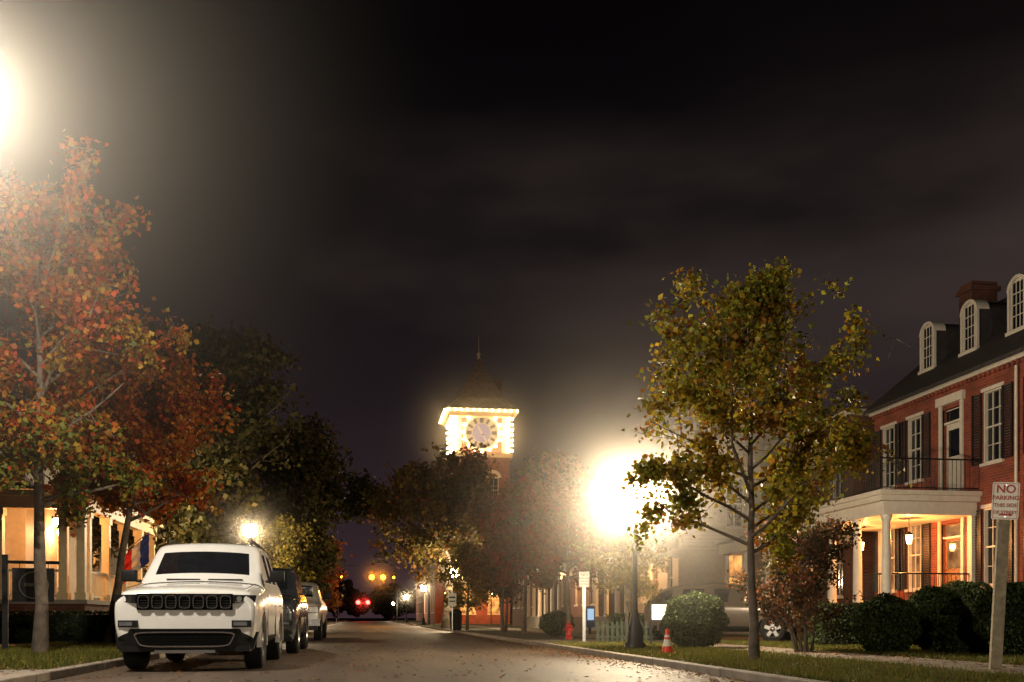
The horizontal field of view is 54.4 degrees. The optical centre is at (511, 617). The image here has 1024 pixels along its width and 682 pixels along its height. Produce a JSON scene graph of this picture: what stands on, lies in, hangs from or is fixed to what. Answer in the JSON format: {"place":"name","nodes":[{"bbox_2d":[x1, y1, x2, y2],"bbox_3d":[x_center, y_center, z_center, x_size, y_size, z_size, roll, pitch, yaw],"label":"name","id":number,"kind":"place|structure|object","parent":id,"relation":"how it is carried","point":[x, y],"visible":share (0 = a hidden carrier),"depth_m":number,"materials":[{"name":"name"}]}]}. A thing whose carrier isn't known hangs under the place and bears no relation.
{"place":"outdoors","nodes":[
{"label":"outdoors","id":0,"kind":"place"},
{"bbox_2d":[0,643,31,646],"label":"sidewalk","id":1,"kind":"structure","parent":0,"point":[12,644],"depth_m":24.11,"materials":[{"name":"concrete"}]},
{"bbox_2d":[3,652,151,669],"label":"lawn","id":2,"kind":"structure","parent":0,"point":[59,667],"depth_m":13.76,"materials":[{"name":"plant"}]},
{"bbox_2d":[0,670,41,676],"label":"driveway","id":3,"kind":"structure","parent":2,"relation":"on","point":[10,672],"depth_m":11.65,"materials":[{"name":"concrete"}]},
{"bbox_2d":[2,554,59,648],"bbox_3d":[-9.244,-0.275,19.142,1.000,1.850,0.100,0,0,-18],"label":"hanging sign","id":4,"kind":"object","parent":2,"relation":"on","point":[23,587],"visible":0.69,"depth_m":19.05,"materials":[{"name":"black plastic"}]},
{"bbox_2d":[4,425,100,599],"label":"walls","id":5,"kind":"structure","parent":2,"relation":"on","point":[19,534],"depth_m":30.71,"materials":[{"name":"white paint"}]},
{"bbox_2d":[43,469,98,587],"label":"windows and door","id":6,"kind":"structure","parent":5,"relation":"attached to","point":[96,568],"depth_m":38.05,"materials":[{"name":"white paint"}]},
{"bbox_2d":[0,610,115,642],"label":"box hedge","id":7,"kind":"object","parent":2,"relation":"on","point":[79,627],"visible":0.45,"depth_m":25.26,"materials":[{"name":"green plant"}]},
{"bbox_2d":[0,489,173,614],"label":"porch","id":8,"kind":"object","parent":2,"relation":"on","point":[91,585],"visible":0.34,"depth_m":27.97,"materials":[{"name":"white wood"}]},
{"bbox_2d":[0,390,155,519],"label":"roof","id":9,"kind":"structure","parent":8,"relation":"on","point":[20,483],"depth_m":29.78,"materials":[{"name":"stone"}]},
{"bbox_2d":[123,532,148,583],"bbox_3d":[-12.193,-1.905,31.983,1.041,1.711,0.256,0,0,0],"label":"porch flag","id":10,"kind":"object","parent":8,"relation":"attached to","point":[141,548],"visible":0.77,"depth_m":32.00,"materials":[{"name":"multicoloured fabric"}]},
{"bbox_2d":[0,129,199,652],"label":"maple tree","id":11,"kind":"object","parent":2,"relation":"on","point":[42,221],"visible":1,"depth_m":17.18,"materials":[{"name":"red plant"}]},
{"bbox_2d":[30,315,241,641],"bbox_3d":[-9.849,-3.301,25.168,5.490,7.941,6.236,0,0,-8],"label":"red maple tree","id":12,"kind":"object","parent":2,"relation":"on","point":[169,412],"visible":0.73,"depth_m":25.23,"materials":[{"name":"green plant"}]},
{"bbox_2d":[33,387,257,579],"bbox_3d":[-14.104,-4.293,38.004,8.997,9.913,8.164,0,0,-37],"label":"oak tree","id":13,"kind":"object","parent":2,"relation":"on","point":[177,523],"visible":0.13,"depth_m":38.06,"materials":[{"name":"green plant"}]},
{"bbox_2d":[87,314,309,549],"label":"oak tree","id":14,"kind":"object","parent":2,"relation":"on","point":[234,357],"visible":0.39,"depth_m":44.43,"materials":[{"name":"green plant"}]},
{"bbox_2d":[247,519,253,545],"bbox_3d":[-10.096,-3.100,38.441,7.000,7.500,7.000,0,0,-8],"label":"street lamp","id":15,"kind":"object","parent":2,"relation":"on","point":[250,538],"visible":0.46,"depth_m":38.37,"materials":[{"name":"black metal"}]},
{"bbox_2d":[236,508,319,581],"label":"street tree","id":16,"kind":"object","parent":2,"relation":"on","point":[279,537],"visible":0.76,"depth_m":42.40,"materials":[{"name":"green plant"}]},
{"bbox_2d":[209,411,384,603],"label":"oak tree","id":17,"kind":"object","parent":2,"relation":"on","point":[316,470],"visible":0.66,"depth_m":60.53,"materials":[{"name":"green plant"}]},
{"bbox_2d":[111,527,158,574],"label":"walls","id":18,"kind":"structure","parent":0,"point":[113,564],"depth_m":43.92,"materials":[{"name":"white"}]},
{"bbox_2d":[327,620,346,623],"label":"lawn","id":19,"kind":"structure","parent":0,"point":[330,621],"depth_m":161.00,"materials":[{"name":"plant"}]},
{"bbox_2d":[327,618,415,619],"bbox_3d":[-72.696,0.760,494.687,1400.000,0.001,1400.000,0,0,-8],"label":"ground","id":20,"kind":"structure","parent":0,"point":[369,618],"depth_m":742.19,"materials":[{"name":"soil"}]},
{"bbox_2d":[0,652,165,681],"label":"kerb","id":21,"kind":"structure","parent":20,"relation":"on","point":[51,674],"depth_m":12.56,"materials":[{"name":"concrete"}]},
{"bbox_2d":[327,571,415,619],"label":"distant trees","id":22,"kind":"object","parent":20,"relation":"on","point":[382,605],"visible":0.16,"depth_m":230.07,"materials":[{"name":"black plant"}]},
{"bbox_2d":[384,620,415,625],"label":"kerb","id":23,"kind":"structure","parent":20,"relation":"on","point":[402,623],"depth_m":117.18,"materials":[{"name":"concrete"}]},
{"bbox_2d":[420,625,826,681],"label":"kerb","id":24,"kind":"structure","parent":20,"relation":"on","point":[747,675],"depth_m":14.73,"materials":[{"name":"concrete"}]},
{"bbox_2d":[46,619,745,681],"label":"road","id":25,"kind":"structure","parent":0,"point":[340,642],"depth_m":15.79,"materials":[{"name":"grey asphalt"}]},
{"bbox_2d":[114,538,284,668],"bbox_3d":[-4.811,-0.251,15.955,2.400,1.994,4.866,0,0,-8],"label":"parked suv","id":26,"kind":"object","parent":25,"relation":"on","point":[180,601],"visible":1,"depth_m":13.77,"materials":[{"name":"white paint"}]},
{"bbox_2d":[205,564,312,653],"bbox_3d":[-5.589,-0.213,22.006,2.400,1.917,4.866,0,0,-8],"label":"parked suv","id":27,"kind":"object","parent":25,"relation":"on","point":[293,591],"visible":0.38,"depth_m":21.12,"materials":[{"name":"paint"}]},
{"bbox_2d":[301,582,331,639],"bbox_3d":[-7.486,-0.241,34.295,2.600,1.975,5.917,0,0,-8],"label":"pickup truck","id":28,"kind":"object","parent":25,"relation":"on","point":[317,614],"visible":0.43,"depth_m":32.95,"materials":[{"name":"silver metal"}]},
{"bbox_2d":[337,590,397,620],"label":"traffic light","id":29,"kind":"object","parent":25,"relation":"on","point":[358,602],"visible":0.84,"depth_m":187.85,"materials":[{"name":"black metal"}]},
{"bbox_2d":[448,592,455,630],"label":"notice sign","id":30,"kind":"object","parent":25,"relation":"on","point":[452,599],"visible":1,"depth_m":48.99,"materials":[{"name":"white metal"}]},
{"bbox_2d":[0,626,1022,681],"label":"fallen leaves","id":31,"kind":"object","parent":25,"relation":"on","point":[663,669],"visible":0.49,"depth_m":14.64,"materials":[{"name":"brown plant"}]},
{"bbox_2d":[416,582,422,620],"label":"walls","id":32,"kind":"structure","parent":0,"point":[419,606],"depth_m":178.24,"materials":[{"name":"brown brick"}]},
{"bbox_2d":[387,620,511,625],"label":"lawn","id":33,"kind":"structure","parent":0,"point":[417,623],"depth_m":107.50,"materials":[{"name":"plant"}]},
{"bbox_2d":[339,565,429,623],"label":"traffic light","id":34,"kind":"object","parent":33,"relation":"on","point":[382,577],"visible":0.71,"depth_m":93.11,"materials":[{"name":"yellow metal"}]},
{"bbox_2d":[405,594,407,622],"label":"street lamp","id":35,"kind":"object","parent":33,"relation":"on","point":[406,620],"visible":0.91,"depth_m":126.34,"materials":[{"name":"black metal"}]},
{"bbox_2d":[422,343,607,623],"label":"city hall","id":36,"kind":"structure","parent":33,"relation":"on","point":[477,408],"depth_m":102.44,"materials":[{"name":"red brick"}]},
{"bbox_2d":[423,470,505,614],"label":"windows","id":37,"kind":"structure","parent":36,"relation":"in","point":[495,604],"depth_m":102.42,"materials":[{"name":"yellow glass"}]},
{"bbox_2d":[0,0,1023,617],"label":"sky","id":38,"kind":"structure","parent":0,"point":[384,191],"materials":[{"name":"black"}]},
{"bbox_2d":[512,516,556,625],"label":"walls","id":39,"kind":"structure","parent":0,"point":[516,617],"depth_m":70.22,"materials":[{"name":"brown brick"}]},
{"bbox_2d":[513,579,531,608],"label":"windows","id":40,"kind":"structure","parent":39,"relation":"attached to","point":[519,597],"depth_m":75.97,"materials":[{"name":"white glass"}]},
{"bbox_2d":[533,482,615,577],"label":"oak tree","id":41,"kind":"object","parent":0,"point":[597,484],"visible":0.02,"depth_m":61.20,"materials":[{"name":"plant"}]},
{"bbox_2d":[624,409,787,612],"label":"walls","id":42,"kind":"structure","parent":0,"point":[701,561],"depth_m":42.76,"materials":[{"name":"white paint"}]},
{"bbox_2d":[627,478,744,603],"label":"windows","id":43,"kind":"structure","parent":42,"relation":"attached to","point":[734,520],"depth_m":43.01,"materials":[{"name":"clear glass"}]},
{"bbox_2d":[618,467,763,496],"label":"cornice","id":44,"kind":"structure","parent":42,"relation":"attached to","point":[631,490],"depth_m":48.24,"materials":[{"name":"white paint"}]},
{"bbox_2d":[617,410,769,493],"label":"roof","id":45,"kind":"structure","parent":42,"relation":"on","point":[718,437],"depth_m":44.62,"materials":[{"name":"stone"}]},
{"bbox_2d":[424,625,1023,681],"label":"lawn","id":46,"kind":"structure","parent":0,"point":[516,634],"depth_m":35.91,"materials":[{"name":"plant"}]},
{"bbox_2d":[449,609,461,629],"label":"litter bin","id":47,"kind":"object","parent":46,"relation":"on","point":[457,619],"visible":0.96,"depth_m":49.76,"materials":[{"name":"black plastic"}]},
{"bbox_2d":[354,434,558,627],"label":"oak tree","id":48,"kind":"object","parent":46,"relation":"on","point":[439,499],"visible":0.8,"depth_m":58.25,"materials":[{"name":"green plant"}]},
{"bbox_2d":[430,537,490,629],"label":"street tree","id":49,"kind":"object","parent":46,"relation":"on","point":[464,548],"visible":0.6,"depth_m":51.73,"materials":[{"name":"green plant"}]},
{"bbox_2d":[456,495,547,631],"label":"crape myrtle","id":50,"kind":"object","parent":46,"relation":"on","point":[488,576],"visible":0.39,"depth_m":43.88,"materials":[{"name":"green plant"}]},
{"bbox_2d":[0,638,1023,681],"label":"grass","id":51,"kind":"structure","parent":46,"relation":"on","point":[86,651],"depth_m":14.55,"materials":[{"name":"green plant"}]},
{"bbox_2d":[471,470,578,633],"bbox_3d":[0.715,-2.590,40.008,4.428,6.487,5.614,0,0,-8],"label":"street tree","id":52,"kind":"object","parent":46,"relation":"on","point":[510,551],"visible":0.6,"depth_m":39.26,"materials":[{"name":"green plant"}]},
{"bbox_2d":[526,563,581,628],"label":"porch","id":53,"kind":"object","parent":46,"relation":"on","point":[533,621],"visible":0.38,"depth_m":59.98,"materials":[{"name":"wood"}]},
{"bbox_2d":[538,609,575,635],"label":"round shrub","id":54,"kind":"object","parent":46,"relation":"on","point":[552,623],"visible":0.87,"depth_m":34.63,"materials":[{"name":"green plant"}]},
{"bbox_2d":[564,622,573,638],"bbox_3d":[1.710,0.386,30.000,0.271,0.528,0.271,0,0,37],"label":"fire hydrant","id":55,"kind":"object","parent":46,"relation":"on","point":[568,629],"visible":0.97,"depth_m":29.92,"materials":[{"name":"red metal"}]},
{"bbox_2d":[532,640,623,642],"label":"driveway","id":56,"kind":"structure","parent":46,"relation":"on","point":[551,641],"depth_m":27.85,"materials":[{"name":"concrete"}]},
{"bbox_2d":[569,511,682,641],"bbox_3d":[2.901,-1.103,26.360,2.682,3.515,2.848,0,0,38],"label":"street tree","id":57,"kind":"object","parent":56,"relation":"on","point":[616,535],"visible":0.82,"depth_m":26.25,"materials":[{"name":"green plant"}]},
{"bbox_2d":[511,475,652,637],"bbox_3d":[2.187,-1.900,31.071,4.099,5.124,3.589,0,0,-8],"label":"street tree","id":58,"kind":"object","parent":46,"relation":"on","point":[574,505],"visible":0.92,"depth_m":30.62,"materials":[{"name":"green plant"}]},
{"bbox_2d":[579,572,588,641],"bbox_3d":[1.899,-0.125,26.222,0.270,2.150,0.056,0,0,-2],"label":"no parking sign","id":59,"kind":"object","parent":46,"relation":"on","point":[583,580],"visible":1,"depth_m":26.20,"materials":[{"name":"white metal"}]},
{"bbox_2d":[586,606,594,633],"bbox_3d":[3.121,0.100,39.995,0.360,1.100,0.370,0,0,-8],"label":"kiosk","id":60,"kind":"object","parent":46,"relation":"on","point":[590,616],"visible":0.91,"depth_m":39.82,"materials":[{"name":"black metal"}]},
{"bbox_2d":[561,492,623,616],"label":"walls","id":61,"kind":"structure","parent":46,"relation":"on","point":[576,611],"depth_m":54.44,"materials":[{"name":"brown brick"}]},
{"bbox_2d":[561,513,594,606],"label":"windows","id":62,"kind":"structure","parent":61,"relation":"attached to","point":[576,597],"depth_m":60.08,"materials":[{"name":"white paint"}]},
{"bbox_2d":[559,493,623,516],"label":"cornice","id":63,"kind":"structure","parent":61,"relation":"attached to","point":[612,495],"depth_m":54.14,"materials":[{"name":"white paint"}]},
{"bbox_2d":[598,460,668,491],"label":"roof","id":64,"kind":"structure","parent":61,"relation":"on","point":[616,485],"depth_m":55.02,"materials":[{"name":"stone"}]},
{"bbox_2d":[595,620,652,641],"bbox_3d":[2.938,0.360,26.024,1.510,0.580,0.050,0,0,2],"label":"picket fence","id":65,"kind":"object","parent":46,"relation":"on","point":[607,627],"visible":0.58,"depth_m":26.01,"materials":[{"name":"white wood"}]},
{"bbox_2d":[586,531,676,631],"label":"porch","id":66,"kind":"object","parent":46,"relation":"on","point":[672,552],"visible":0.22,"depth_m":46.35,"materials":[{"name":"wood"}]},
{"bbox_2d":[605,612,663,640],"bbox_3d":[3.661,0.259,28.200,2.008,0.820,0.888,0,0,-8],"label":"box hedge","id":67,"kind":"object","parent":46,"relation":"on","point":[657,635],"visible":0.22,"depth_m":27.85,"materials":[{"name":"green plant"}]},
{"bbox_2d":[624,474,645,648],"bbox_3d":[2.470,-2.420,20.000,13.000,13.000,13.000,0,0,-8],"label":"street lamp","id":68,"kind":"object","parent":46,"relation":"on","point":[635,633],"visible":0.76,"depth_m":19.94,"materials":[{"name":"black metal"}]},
{"bbox_2d":[650,602,666,644],"bbox_3d":[3.427,0.150,23.005,0.480,1.000,0.070,0,0,0],"label":"lit sign board","id":69,"kind":"object","parent":46,"relation":"on","point":[657,611],"visible":0.66,"depth_m":22.98,"materials":[{"name":"white plastic"}]},
{"bbox_2d":[658,629,675,653],"bbox_3d":[2.761,0.425,17.700,0.280,0.450,0.280,0,0,-8],"label":"traffic cone","id":70,"kind":"object","parent":46,"relation":"on","point":[667,645],"visible":0.88,"depth_m":17.65,"materials":[{"name":"orange plastic"}]},
{"bbox_2d":[661,591,729,647],"bbox_3d":[3.828,0.043,20.802,1.370,1.229,1.407,0,0,-37],"label":"round shrub","id":71,"kind":"object","parent":46,"relation":"on","point":[697,618],"visible":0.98,"depth_m":20.38,"materials":[{"name":"green plant"}]},
{"bbox_2d":[644,583,807,641],"bbox_3d":[5.910,-0.147,26.974,4.447,1.575,2.220,0,0,27],"label":"parked crossover","id":72,"kind":"object","parent":46,"relation":"on","point":[736,612],"visible":0.36,"depth_m":26.17,"materials":[{"name":"grey metal"}]},
{"bbox_2d":[621,256,912,659],"bbox_3d":[3.835,-2.370,14.620,4.591,6.041,4.009,0,0,-8],"label":"maple tree","id":73,"kind":"object","parent":46,"relation":"on","point":[743,354],"visible":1,"depth_m":14.51,"materials":[{"name":"green plant"}]},
{"bbox_2d":[716,522,850,634],"bbox_3d":[10.016,-1.550,37.555,2.440,4.400,7.000,0,0,-8],"label":"porch","id":74,"kind":"object","parent":46,"relation":"on","point":[726,551],"visible":0.2,"depth_m":39.12,"materials":[{"name":"wood"}]},
{"bbox_2d":[720,509,867,651],"bbox_3d":[5.337,-0.714,18.723,2.360,2.747,2.250,0,0,-19],"label":"crape myrtle","id":75,"kind":"object","parent":46,"relation":"on","point":[801,587],"visible":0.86,"depth_m":18.34,"materials":[{"name":"red plant"}]},
{"bbox_2d":[800,601,860,644],"bbox_3d":[7.783,0.146,22.499,2.353,1.031,1.116,0,0,-8],"label":"box hedge","id":76,"kind":"object","parent":46,"relation":"on","point":[840,635],"visible":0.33,"depth_m":22.00,"materials":[{"name":"green plant"}]},
{"bbox_2d":[851,592,921,654],"bbox_3d":[6.619,0.104,17.601,1.179,1.118,1.203,0,0,-36],"label":"round shrub","id":77,"kind":"object","parent":46,"relation":"on","point":[887,622],"visible":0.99,"depth_m":17.24,"materials":[{"name":"green plant"}]},
{"bbox_2d":[796,457,981,638],"bbox_3d":[9.962,-1.796,28.981,4.440,4.892,5.510,0,0,-8],"label":"porch","id":78,"kind":"object","parent":46,"relation":"on","point":[884,512],"visible":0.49,"depth_m":26.80,"materials":[{"name":"white paint"}]},
{"bbox_2d":[908,585,972,650],"bbox_3d":[7.887,0.029,18.598,1.322,1.274,1.306,0,0,-8],"label":"round shrub","id":79,"kind":"object","parent":46,"relation":"on","point":[928,601],"visible":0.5,"depth_m":18.23,"materials":[{"name":"green plant"}]},
{"bbox_2d":[938,580,992,614],"bbox_3d":[10.218,-0.106,22.502,1.682,1.513,1.742,0,0,-8],"label":"round shrub","id":80,"kind":"object","parent":46,"relation":"on","point":[970,593],"visible":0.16,"depth_m":22.00,"materials":[{"name":"green plant"}]},
{"bbox_2d":[928,614,1006,654],"bbox_3d":[8.226,0.298,17.497,1.624,0.732,0.900,0,0,-8],"label":"box hedge","id":81,"kind":"object","parent":46,"relation":"on","point":[953,633],"visible":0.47,"depth_m":17.13,"materials":[{"name":"green plant"}]},
{"bbox_2d":[973,581,1023,656],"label":"round shrub","id":82,"kind":"object","parent":46,"relation":"on","point":[1013,640],"visible":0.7,"depth_m":15.92,"materials":[{"name":"green plant"}]},
{"bbox_2d":[989,482,1019,668],"bbox_3d":[6.045,-0.359,12.339,0.310,2.620,0.116,3,1,14],"label":"no parking sign","id":83,"kind":"object","parent":46,"relation":"on","point":[1005,504],"visible":1,"depth_m":12.29,"materials":[{"name":"grey"}]},
{"bbox_2d":[721,637,763,638],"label":"driveway","id":84,"kind":"structure","parent":0,"point":[738,638],"depth_m":30.50,"materials":[{"name":"concrete"}]},
{"bbox_2d":[462,625,1023,674],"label":"sidewalk","id":85,"kind":"structure","parent":0,"point":[937,661],"depth_m":15.97,"materials":[{"name":"concrete"}]},
{"bbox_2d":[771,407,873,602],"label":"walls","id":86,"kind":"structure","parent":0,"point":[867,554],"depth_m":34.38,"materials":[{"name":"brown brick"}]},
{"bbox_2d":[786,363,817,433],"bbox_3d":[11.565,-7.060,39.602,1.040,5.940,0.840,0,0,-8],"label":"chimney","id":87,"kind":"object","parent":86,"relation":"on","point":[790,389],"visible":0.07,"depth_m":39.28,"materials":[{"name":"red brick"}]},
{"bbox_2d":[777,432,843,600],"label":"windows","id":88,"kind":"structure","parent":86,"relation":"attached to","point":[839,564],"depth_m":35.53,"materials":[{"name":"white glass"}]},
{"bbox_2d":[763,409,868,449],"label":"cornice","id":89,"kind":"structure","parent":86,"relation":"attached to","point":[767,447],"depth_m":37.58,"materials":[{"name":"white paint"}]},
{"bbox_2d":[874,362,1023,599],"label":"walls","id":90,"kind":"structure","parent":0,"point":[986,478],"depth_m":27.21,"materials":[{"name":"red brick"}]},
{"bbox_2d":[863,297,1023,415],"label":"roof","id":91,"kind":"structure","parent":90,"relation":"on","point":[998,345],"depth_m":28.28,"materials":[{"name":"stone"}]},
{"bbox_2d":[918,321,959,374],"bbox_3d":[13.937,-8.365,30.955,2.320,1.551,0.880,0,0,-8],"label":"dormer","id":92,"kind":"object","parent":91,"relation":"on","point":[939,342],"visible":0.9,"depth_m":30.53,"materials":[{"name":"white paint"}]},
{"bbox_2d":[955,280,1000,324],"bbox_3d":[15.193,-8.800,32.454,1.060,4.100,0.860,0,0,-8],"label":"chimney","id":93,"kind":"object","parent":91,"relation":"on","point":[987,291],"visible":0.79,"depth_m":32.12,"materials":[{"name":"brown brick"}]},
{"bbox_2d":[958,299,1006,357],"bbox_3d":[14.250,-8.365,28.828,2.320,1.551,0.880,0,0,-8],"label":"dormer","id":94,"kind":"object","parent":91,"relation":"on","point":[982,322],"visible":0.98,"depth_m":28.41,"materials":[{"name":"white paint"}]},
{"bbox_2d":[1005,274,1023,336],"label":"dormer","id":95,"kind":"object","parent":91,"relation":"on","point":[1015,305],"visible":0.99,"depth_m":26.65,"materials":[{"name":"white paint"}]},
{"bbox_2d":[869,351,1023,581],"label":"cornice","id":96,"kind":"structure","parent":90,"relation":"attached to","point":[1003,364],"depth_m":26.21,"materials":[{"name":"white paint"}]},
{"bbox_2d":[873,377,1023,592],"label":"windows","id":97,"kind":"structure","parent":90,"relation":"attached to","point":[995,434],"depth_m":29.12,"materials":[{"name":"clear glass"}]},
{"bbox_2d":[935,390,964,586],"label":"doors","id":98,"kind":"structure","parent":90,"relation":"attached to","point":[954,538],"depth_m":28.07,"materials":[{"name":"white paint"}]},
{"label":"cross street","id":99,"kind":"structure","parent":0,"visible":0},
{"bbox_2d":[421,583,425,624],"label":"street lamp","id":100,"kind":"object","parent":99,"relation":"on","point":[423,621],"visible":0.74,"depth_m":88.73,"materials":[{"name":"black metal"}]},
{"bbox_2d":[538,449,593,486],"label":"oak tree","id":101,"kind":"object","parent":99,"relation":"on","point":[558,467],"visible":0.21,"depth_m":85.04,"materials":[{"name":"green plant"}]},
{"label":"cross street","id":102,"kind":"structure","parent":0,"visible":0},
{"bbox_2d":[284,537,352,611],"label":"street tree","id":103,"kind":"object","parent":102,"relation":"on","point":[333,601],"visible":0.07,"depth_m":87.79,"materials":[{"name":"green plant"}]}
]}

